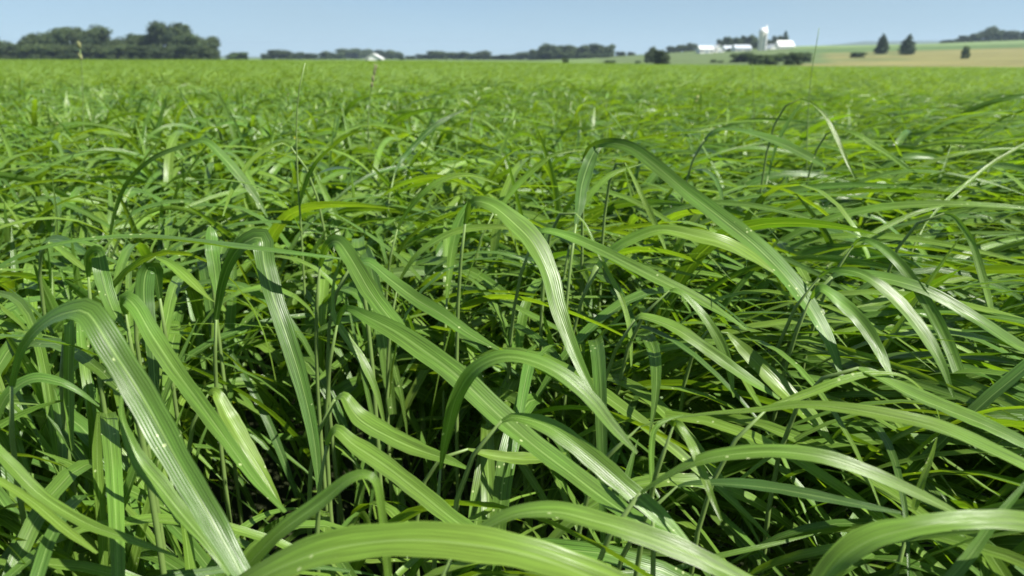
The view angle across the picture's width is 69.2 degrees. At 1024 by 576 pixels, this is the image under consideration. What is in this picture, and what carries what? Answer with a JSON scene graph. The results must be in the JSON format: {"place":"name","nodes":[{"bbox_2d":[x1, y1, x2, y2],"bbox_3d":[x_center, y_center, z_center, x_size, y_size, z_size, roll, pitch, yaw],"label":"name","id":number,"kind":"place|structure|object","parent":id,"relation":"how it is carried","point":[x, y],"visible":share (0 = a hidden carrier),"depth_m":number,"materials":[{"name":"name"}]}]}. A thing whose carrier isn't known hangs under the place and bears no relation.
{"place":"outdoors","nodes":[
{"label":"outdoors","id":0,"kind":"place"},
{"bbox_2d":[0,0,1023,56],"label":"sky","id":1,"kind":"structure","parent":0,"point":[254,27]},
{"bbox_2d":[1,40,1023,575],"bbox_3d":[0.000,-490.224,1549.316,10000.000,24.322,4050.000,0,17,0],"label":"ground","id":2,"kind":"structure","parent":0,"point":[997,54],"depth_m":3.36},
{"bbox_2d":[2,45,29,58],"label":"broadleaf tree","id":3,"kind":"object","parent":2,"relation":"on","point":[11,49],"visible":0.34,"depth_m":346.64,"materials":[{"name":"green plant"}]},
{"bbox_2d":[14,43,54,59],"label":"broadleaf tree","id":4,"kind":"object","parent":2,"relation":"on","point":[28,49],"visible":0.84,"depth_m":339.66,"materials":[{"name":"green plant"}]},
{"bbox_2d":[15,32,56,59],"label":"broadleaf tree","id":5,"kind":"object","parent":2,"relation":"on","point":[32,38],"visible":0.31,"depth_m":363.58,"materials":[{"name":"green plant"}]},
{"bbox_2d":[0,477,97,553],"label":"grass plant","id":6,"kind":"object","parent":2,"relation":"on","point":[48,514],"depth_m":0.66,"materials":[{"name":"green plant"}]},
{"bbox_2d":[0,372,98,419],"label":"grass plant","id":7,"kind":"object","parent":2,"relation":"on","point":[23,381],"depth_m":0.76,"materials":[{"name":"green plant"}]},
{"bbox_2d":[37,43,67,59],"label":"broadleaf tree","id":8,"kind":"object","parent":2,"relation":"on","point":[54,49],"visible":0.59,"depth_m":343.79,"materials":[{"name":"green plant"}]},
{"bbox_2d":[38,26,74,58],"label":"broadleaf tree","id":9,"kind":"object","parent":2,"relation":"on","point":[61,35],"visible":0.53,"depth_m":367.32,"materials":[{"name":"green plant"}]},
{"bbox_2d":[38,242,84,485],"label":"grass plant","id":10,"kind":"object","parent":2,"relation":"on","point":[70,257],"depth_m":1.21,"materials":[{"name":"green plant"}]},
{"bbox_2d":[59,319,90,561],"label":"grass plant","id":11,"kind":"object","parent":2,"relation":"on","point":[67,365],"depth_m":0.90,"materials":[{"name":"green plant"}]},
{"bbox_2d":[59,44,91,59],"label":"broadleaf tree","id":12,"kind":"object","parent":2,"relation":"on","point":[72,51],"visible":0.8,"depth_m":339.90,"materials":[{"name":"green plant"}]},
{"bbox_2d":[67,26,83,44],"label":"broadleaf tree","id":13,"kind":"object","parent":2,"relation":"on","point":[77,32],"visible":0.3,"depth_m":373.78,"materials":[{"name":"green plant"}]},
{"bbox_2d":[77,40,84,144],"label":"grass stalk","id":14,"kind":"object","parent":2,"relation":"on","point":[80,54],"depth_m":3.48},
{"bbox_2d":[0,445,175,555],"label":"grass plant","id":15,"kind":"object","parent":2,"relation":"on","point":[22,476],"depth_m":0.68,"materials":[{"name":"green plant"}]},
{"bbox_2d":[81,43,103,58],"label":"broadleaf tree","id":16,"kind":"object","parent":2,"relation":"on","point":[92,53],"visible":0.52,"depth_m":345.14,"materials":[{"name":"green plant"}]},
{"bbox_2d":[78,24,112,46],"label":"broadleaf tree","id":17,"kind":"object","parent":2,"relation":"on","point":[96,35],"visible":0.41,"depth_m":367.96,"materials":[{"name":"green plant"}]},
{"bbox_2d":[92,413,107,565],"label":"grass plant","id":18,"kind":"object","parent":2,"relation":"on","point":[99,488],"depth_m":0.78,"materials":[{"name":"green plant"}]},
{"bbox_2d":[83,245,128,516],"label":"grass plant","id":19,"kind":"object","parent":2,"relation":"on","point":[95,260],"depth_m":0.84,"materials":[{"name":"green plant"}]},
{"bbox_2d":[95,45,130,59],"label":"broadleaf tree","id":20,"kind":"object","parent":2,"relation":"on","point":[107,52],"visible":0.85,"depth_m":344.66,"materials":[{"name":"green plant"}]},
{"bbox_2d":[107,36,138,59],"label":"broadleaf tree","id":21,"kind":"object","parent":2,"relation":"on","point":[127,41],"visible":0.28,"depth_m":368.27,"materials":[{"name":"green plant"}]},
{"bbox_2d":[113,44,139,59],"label":"broadleaf tree","id":22,"kind":"object","parent":2,"relation":"on","point":[130,49],"visible":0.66,"depth_m":347.06,"materials":[{"name":"green plant"}]},
{"bbox_2d":[9,298,250,575],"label":"grass plant","id":23,"kind":"object","parent":2,"relation":"on","point":[139,392],"depth_m":0.63,"materials":[{"name":"green plant"}]},
{"bbox_2d":[124,33,157,59],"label":"broadleaf tree","id":24,"kind":"object","parent":2,"relation":"on","point":[141,40],"visible":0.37,"depth_m":373.93,"materials":[{"name":"green plant"}]},
{"bbox_2d":[134,45,168,59],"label":"broadleaf tree","id":25,"kind":"object","parent":2,"relation":"on","point":[146,52],"visible":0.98,"depth_m":336.61,"materials":[{"name":"green plant"}]},
{"bbox_2d":[135,262,196,540],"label":"grass plant","id":26,"kind":"object","parent":2,"relation":"on","point":[149,279],"depth_m":0.97,"materials":[{"name":"green plant"}]},
{"bbox_2d":[145,20,192,58],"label":"broadleaf tree","id":27,"kind":"object","parent":2,"relation":"on","point":[162,34],"visible":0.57,"depth_m":372.74,"materials":[{"name":"green plant"}]},
{"bbox_2d":[0,234,340,266],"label":"grass plant","id":28,"kind":"object","parent":2,"relation":"on","point":[217,243],"depth_m":0.84,"materials":[{"name":"green plant"}]},
{"bbox_2d":[118,394,229,575],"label":"grass plant","id":29,"kind":"object","parent":2,"relation":"on","point":[152,476],"depth_m":0.67,"materials":[{"name":"green plant"}]},
{"bbox_2d":[133,256,214,466],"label":"grass plant","id":30,"kind":"object","parent":2,"relation":"on","point":[183,274],"depth_m":1.02,"materials":[{"name":"green plant"}]},
{"bbox_2d":[163,44,188,59],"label":"broadleaf tree","id":31,"kind":"object","parent":2,"relation":"on","point":[172,52],"visible":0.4,"depth_m":339.82,"materials":[{"name":"green plant"}]},
{"bbox_2d":[169,32,204,59],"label":"broadleaf tree","id":32,"kind":"object","parent":2,"relation":"on","point":[188,39],"visible":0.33,"depth_m":358.13,"materials":[{"name":"green plant"}]},
{"bbox_2d":[108,138,267,531],"bbox_3d":[-0.730,0.331,1.765,0.489,1.361,0.035,6,18,20],"label":"grass plant","id":33,"kind":"object","parent":2,"relation":"on","point":[232,166],"depth_m":1.54,"materials":[{"name":"green plant"}]},
{"bbox_2d":[175,45,208,59],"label":"broadleaf tree","id":34,"kind":"object","parent":2,"relation":"on","point":[187,52],"visible":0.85,"depth_m":336.33,"materials":[{"name":"green plant"}]},
{"bbox_2d":[119,290,286,572],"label":"grass plant","id":35,"kind":"object","parent":2,"relation":"on","point":[161,348],"depth_m":0.77,"materials":[{"name":"green plant"}]},
{"bbox_2d":[197,46,220,59],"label":"broadleaf tree","id":36,"kind":"object","parent":2,"relation":"on","point":[204,53],"visible":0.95,"depth_m":338.29,"materials":[{"name":"green plant"}]},
{"bbox_2d":[197,36,221,58],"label":"broadleaf tree","id":37,"kind":"object","parent":2,"relation":"on","point":[213,42],"visible":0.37,"depth_m":373.88,"materials":[{"name":"green plant"}]},
{"bbox_2d":[205,225,245,539],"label":"grass plant","id":38,"kind":"object","parent":2,"relation":"on","point":[212,253],"depth_m":1.17,"materials":[{"name":"green plant"}]},
{"bbox_2d":[187,387,281,537],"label":"grass plant","id":39,"kind":"object","parent":2,"relation":"on","point":[233,421],"depth_m":0.88,"materials":[{"name":"green plant"}]},
{"bbox_2d":[224,52,248,59],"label":"bush","id":40,"kind":"object","parent":2,"relation":"on","point":[239,55],"visible":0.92,"depth_m":407.77,"materials":[{"name":"green plant"}]},
{"bbox_2d":[213,228,320,522],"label":"grass plant","id":41,"kind":"object","parent":2,"relation":"on","point":[269,279],"depth_m":0.88,"materials":[{"name":"green plant"}]},
{"bbox_2d":[266,49,294,58],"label":"broadleaf tree","id":42,"kind":"object","parent":2,"relation":"on","point":[276,53],"visible":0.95,"depth_m":585.93,"materials":[{"name":"green plant"}]},
{"bbox_2d":[222,141,339,524],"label":"grass plant","id":43,"kind":"object","parent":2,"relation":"on","point":[249,163],"depth_m":1.57,"materials":[{"name":"green plant"}]},
{"bbox_2d":[216,63,370,510],"bbox_3d":[-0.416,0.298,1.583,0.293,1.491,0.101,-2,17,-6],"label":"grass stalk","id":44,"kind":"object","parent":2,"relation":"on","point":[312,168],"depth_m":1.45,"materials":[{"name":"green plant"}]},
{"bbox_2d":[230,469,391,575],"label":"grass plant","id":45,"kind":"object","parent":2,"relation":"on","point":[278,532],"depth_m":0.58,"materials":[{"name":"green plant"}]},
{"bbox_2d":[334,48,361,58],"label":"broadleaf tree","id":46,"kind":"object","parent":2,"relation":"on","point":[353,53],"visible":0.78,"depth_m":898.78,"materials":[{"name":"green plant"}]},
{"bbox_2d":[331,259,384,575],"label":"grass plant","id":47,"kind":"object","parent":2,"relation":"on","point":[368,369],"depth_m":0.97,"materials":[{"name":"green plant"}]},
{"bbox_2d":[314,234,405,510],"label":"grass plant","id":48,"kind":"object","parent":2,"relation":"on","point":[369,289],"depth_m":0.96,"materials":[{"name":"green plant"}]},
{"bbox_2d":[367,63,376,169],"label":"grass stalk","id":49,"kind":"object","parent":2,"relation":"on","point":[374,74],"depth_m":2.91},
{"bbox_2d":[307,391,466,575],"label":"grass plant","id":50,"kind":"object","parent":2,"relation":"on","point":[367,422],"depth_m":0.86,"materials":[{"name":"green plant"}]},
{"bbox_2d":[315,424,475,575],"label":"grass plant","id":51,"kind":"object","parent":2,"relation":"on","point":[404,480],"depth_m":0.75,"materials":[{"name":"green plant"}]},
{"bbox_2d":[326,257,499,524],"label":"grass plant","id":52,"kind":"object","parent":2,"relation":"on","point":[418,300],"depth_m":1.08,"materials":[{"name":"green plant"}]},
{"bbox_2d":[386,109,464,557],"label":"grass plant","id":53,"kind":"object","parent":2,"relation":"on","point":[423,136],"depth_m":1.99,"materials":[{"name":"green plant"}]},
{"bbox_2d":[238,521,628,575],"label":"grass plant","id":54,"kind":"object","parent":2,"relation":"on","point":[473,543],"depth_m":0.51,"materials":[{"name":"green plant"}]},
{"bbox_2d":[426,50,448,59],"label":"broadleaf tree","id":55,"kind":"object","parent":2,"relation":"on","point":[436,55],"visible":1,"depth_m":644.21,"materials":[{"name":"green plant"}]},
{"bbox_2d":[385,173,498,456],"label":"grass plant","id":56,"kind":"object","parent":2,"relation":"on","point":[428,188],"depth_m":1.34,"materials":[{"name":"green plant"}]},
{"bbox_2d":[386,224,508,570],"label":"grass plant","id":57,"kind":"object","parent":2,"relation":"on","point":[441,237],"depth_m":1.18,"materials":[{"name":"green plant"}]},
{"bbox_2d":[442,203,466,565],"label":"grass plant","id":58,"kind":"object","parent":2,"relation":"on","point":[454,242],"depth_m":1.32,"materials":[{"name":"green plant"}]},
{"bbox_2d":[467,50,491,59],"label":"broadleaf tree","id":59,"kind":"object","parent":2,"relation":"on","point":[482,55],"visible":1,"depth_m":633.19,"materials":[{"name":"green plant"}]},
{"bbox_2d":[415,448,565,575],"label":"grass plant","id":60,"kind":"object","parent":2,"relation":"on","point":[522,458],"depth_m":0.95,"materials":[{"name":"green plant"}]},
{"bbox_2d":[325,304,665,530],"bbox_3d":[-0.035,0.638,0.987,0.527,1.236,0.032,11,21,32],"label":"grass plant","id":61,"kind":"object","parent":2,"relation":"on","point":[487,402],"depth_m":0.83,"materials":[{"name":"green plant"}]},
{"bbox_2d":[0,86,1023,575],"bbox_3d":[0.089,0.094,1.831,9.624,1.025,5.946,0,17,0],"label":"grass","id":62,"kind":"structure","parent":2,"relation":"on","point":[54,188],"depth_m":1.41,"materials":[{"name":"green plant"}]},
{"bbox_2d":[0,77,1023,182],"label":"grass","id":63,"kind":"structure","parent":2,"relation":"on","point":[626,108],"depth_m":7.44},
{"bbox_2d":[0,59,1023,106],"bbox_3d":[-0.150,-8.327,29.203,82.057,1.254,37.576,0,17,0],"label":"grass","id":64,"kind":"structure","parent":2,"relation":"on","point":[247,75],"depth_m":16.79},
{"bbox_2d":[468,149,584,466],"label":"grass plant","id":65,"kind":"object","parent":2,"relation":"on","point":[526,176],"depth_m":1.52,"materials":[{"name":"green plant"}]},
{"bbox_2d":[455,196,597,512],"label":"grass plant","id":66,"kind":"object","parent":2,"relation":"on","point":[526,231],"depth_m":1.00,"materials":[{"name":"green plant"}]},
{"bbox_2d":[432,350,637,569],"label":"grass plant","id":67,"kind":"object","parent":2,"relation":"on","point":[569,379],"depth_m":0.71,"materials":[{"name":"green plant"}]},
{"bbox_2d":[536,51,558,59],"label":"broadleaf tree","id":68,"kind":"object","parent":2,"relation":"on","point":[547,56],"visible":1,"depth_m":531.24,"materials":[{"name":"green plant"}]},
{"bbox_2d":[446,413,689,575],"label":"grass plant","id":69,"kind":"object","parent":2,"relation":"on","point":[603,467],"depth_m":0.71,"materials":[{"name":"green plant"}]},
{"bbox_2d":[557,146,603,448],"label":"grass plant","id":70,"kind":"object","parent":2,"relation":"on","point":[586,172],"depth_m":1.24,"materials":[{"name":"green plant"}]},
{"bbox_2d":[539,213,632,537],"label":"grass plant","id":71,"kind":"object","parent":2,"relation":"on","point":[619,294],"depth_m":1.13,"materials":[{"name":"green plant"}]},
{"bbox_2d":[441,500,751,575],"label":"grass plant","id":72,"kind":"object","parent":2,"relation":"on","point":[664,542],"depth_m":0.58,"materials":[{"name":"green plant"}]},
{"bbox_2d":[588,43,605,53],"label":"broadleaf tree","id":73,"kind":"object","parent":2,"relation":"on","point":[597,48],"visible":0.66,"depth_m":566.27,"materials":[{"name":"green plant"}]},
{"bbox_2d":[553,163,642,418],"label":"grass plant","id":74,"kind":"object","parent":2,"relation":"on","point":[598,185],"depth_m":1.38,"materials":[{"name":"green plant"}]},
{"bbox_2d":[507,227,746,531],"bbox_3d":[0.159,0.529,1.280,0.384,1.272,0.029,8,19,25],"label":"grass plant","id":75,"kind":"object","parent":2,"relation":"on","point":[645,272],"depth_m":1.10,"materials":[{"name":"green plant"}]},
{"bbox_2d":[595,163,665,474],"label":"grass plant","id":76,"kind":"object","parent":2,"relation":"on","point":[649,211],"depth_m":1.38,"materials":[{"name":"green plant"}]},
{"bbox_2d":[653,49,670,63],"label":"broadleaf tree","id":77,"kind":"object","parent":2,"relation":"on","point":[661,57],"visible":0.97,"depth_m":203.19,"materials":[{"name":"green plant"}]},
{"bbox_2d":[560,224,772,538],"bbox_3d":[0.227,0.521,1.283,0.311,1.286,0.047,6,18,18],"label":"grass plant","id":78,"kind":"object","parent":2,"relation":"on","point":[724,242],"depth_m":1.09,"materials":[{"name":"green plant"}]},
{"bbox_2d":[649,415,683,575],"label":"grass plant","id":79,"kind":"object","parent":2,"relation":"on","point":[657,425],"depth_m":0.74,"materials":[{"name":"green plant"}]},
{"bbox_2d":[609,288,734,564],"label":"grass plant","id":80,"kind":"object","parent":2,"relation":"on","point":[716,334],"depth_m":1.01,"materials":[{"name":"green plant"}]},
{"bbox_2d":[633,419,721,575],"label":"grass plant","id":81,"kind":"object","parent":2,"relation":"on","point":[694,451],"depth_m":0.68,"materials":[{"name":"green plant"}]},
{"bbox_2d":[587,313,779,531],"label":"grass plant","id":82,"kind":"object","parent":2,"relation":"on","point":[706,348],"depth_m":1.01,"materials":[{"name":"green plant"}]},
{"bbox_2d":[578,138,843,540],"bbox_3d":[0.293,0.450,1.328,0.064,1.394,0.526,-15,23,-40],"label":"grass plant","id":83,"kind":"object","parent":2,"relation":"on","point":[785,273],"depth_m":1.13,"materials":[{"name":"green plant"}]},
{"bbox_2d":[660,128,825,560],"bbox_3d":[0.536,0.298,1.865,0.335,1.369,0.047,10,20,30],"label":"grass plant","id":84,"kind":"object","parent":2,"relation":"on","point":[793,148],"depth_m":1.65,"materials":[{"name":"green plant"}]},
{"bbox_2d":[669,330,834,565],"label":"grass plant","id":85,"kind":"object","parent":2,"relation":"on","point":[777,383],"depth_m":1.02,"materials":[{"name":"green plant"}]},
{"bbox_2d":[616,478,900,570],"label":"grass plant","id":86,"kind":"object","parent":2,"relation":"on","point":[787,489],"depth_m":0.72,"materials":[{"name":"green plant"}]},
{"bbox_2d":[748,55,770,64],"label":"broadleaf tree","id":87,"kind":"object","parent":2,"relation":"on","point":[760,59],"visible":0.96,"depth_m":208.93,"materials":[{"name":"green plant"}]},
{"bbox_2d":[719,102,801,547],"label":"grass plant","id":88,"kind":"object","parent":2,"relation":"on","point":[785,126],"depth_m":2.00,"materials":[{"name":"green plant"}]},
{"bbox_2d":[757,25,767,50],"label":"silo","id":89,"kind":"object","parent":2,"relation":"on","point":[762,39],"visible":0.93,"depth_m":477.58,"materials":[{"name":"concrete"}]},
{"bbox_2d":[775,40,795,48],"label":"barn","id":90,"kind":"structure","parent":2,"relation":"on","point":[783,44],"depth_m":502.37,"materials":[{"name":"white"}]},
{"bbox_2d":[597,444,980,561],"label":"grass plant","id":91,"kind":"object","parent":2,"relation":"on","point":[817,455],"depth_m":0.65,"materials":[{"name":"green plant"}]},
{"bbox_2d":[783,52,804,64],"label":"broadleaf tree","id":92,"kind":"object","parent":2,"relation":"on","point":[792,57],"visible":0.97,"depth_m":208.83,"materials":[{"name":"green plant"}]},
{"bbox_2d":[740,98,856,530],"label":"grass plant","id":93,"kind":"object","parent":2,"relation":"on","point":[837,139],"depth_m":1.91,"materials":[{"name":"green plant"}]},
{"bbox_2d":[575,400,1023,540],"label":"grass plant","id":94,"kind":"object","parent":2,"relation":"on","point":[936,425],"depth_m":0.72,"materials":[{"name":"green plant"}]},
{"bbox_2d":[805,30,818,182],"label":"grass stalk","id":95,"kind":"object","parent":2,"relation":"on","point":[808,108],"depth_m":2.54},
{"bbox_2d":[689,371,939,575],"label":"grass plant","id":96,"kind":"object","parent":2,"relation":"on","point":[824,386],"depth_m":0.84,"materials":[{"name":"green plant"}]},
{"bbox_2d":[753,284,893,568],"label":"grass plant","id":97,"kind":"object","parent":2,"relation":"on","point":[854,314],"depth_m":0.96,"materials":[{"name":"green plant"}]},
{"bbox_2d":[743,267,954,572],"bbox_3d":[0.473,0.575,1.166,0.032,1.253,0.256,-16,23,-41],"label":"grass plant","id":98,"kind":"object","parent":2,"relation":"on","point":[898,301],"depth_m":0.97,"materials":[{"name":"green plant"}]},
{"bbox_2d":[767,205,943,553],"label":"grass plant","id":99,"kind":"object","parent":2,"relation":"on","point":[894,222],"depth_m":1.41,"materials":[{"name":"green plant"}]},
{"bbox_2d":[801,128,923,212],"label":"grass plant","id":100,"kind":"object","parent":2,"relation":"on","point":[871,143],"depth_m":1.96,"materials":[{"name":"green plant"}]},
{"bbox_2d":[775,237,970,575],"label":"grass plant","id":101,"kind":"object","parent":2,"relation":"on","point":[933,314],"depth_m":1.02,"materials":[{"name":"green plant"}]},
{"bbox_2d":[872,33,890,53],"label":"conifer tree","id":102,"kind":"object","parent":2,"relation":"on","point":[881,47],"visible":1,"depth_m":355.96,"materials":[{"name":"green plant"}]},
{"bbox_2d":[755,269,1023,575],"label":"grass plant","id":103,"kind":"object","parent":2,"relation":"on","point":[966,312],"depth_m":1.01,"materials":[{"name":"green plant"}]},
{"bbox_2d":[759,367,1023,575],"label":"grass plant","id":104,"kind":"object","parent":2,"relation":"on","point":[959,412],"depth_m":0.82,"materials":[{"name":"green plant"}]},
{"bbox_2d":[896,34,916,54],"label":"conifer tree","id":105,"kind":"object","parent":2,"relation":"on","point":[906,47],"visible":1,"depth_m":336.00,"materials":[{"name":"green plant"}]},
{"bbox_2d":[893,437,937,575],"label":"grass plant","id":106,"kind":"object","parent":2,"relation":"on","point":[921,483],"depth_m":0.79,"materials":[{"name":"green plant"}]},
{"bbox_2d":[810,509,1023,575],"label":"grass plant","id":107,"kind":"object","parent":2,"relation":"on","point":[843,554],"depth_m":0.53,"materials":[{"name":"green plant"}]},
{"bbox_2d":[847,212,997,574],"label":"grass plant","id":108,"kind":"object","parent":2,"relation":"on","point":[980,267],"depth_m":1.19,"materials":[{"name":"green plant"}]},
{"bbox_2d":[888,143,1023,331],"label":"grass plant","id":109,"kind":"object","parent":2,"relation":"on","point":[977,174],"depth_m":1.63,"materials":[{"name":"green plant"}]},
{"bbox_2d":[943,482,1023,575],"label":"grass plant","id":110,"kind":"object","parent":2,"relation":"on","point":[964,562],"depth_m":0.57,"materials":[{"name":"green plant"}]},
{"bbox_2d":[976,25,1000,40],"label":"broadleaf tree","id":111,"kind":"object","parent":2,"relation":"on","point":[990,33],"visible":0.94,"depth_m":600.86,"materials":[{"name":"green plant"}]},
{"bbox_2d":[220,41,976,57],"bbox_3d":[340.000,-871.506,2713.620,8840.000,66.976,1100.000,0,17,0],"label":"hills","id":112,"kind":"structure","parent":0,"point":[889,42],"depth_m":2560.57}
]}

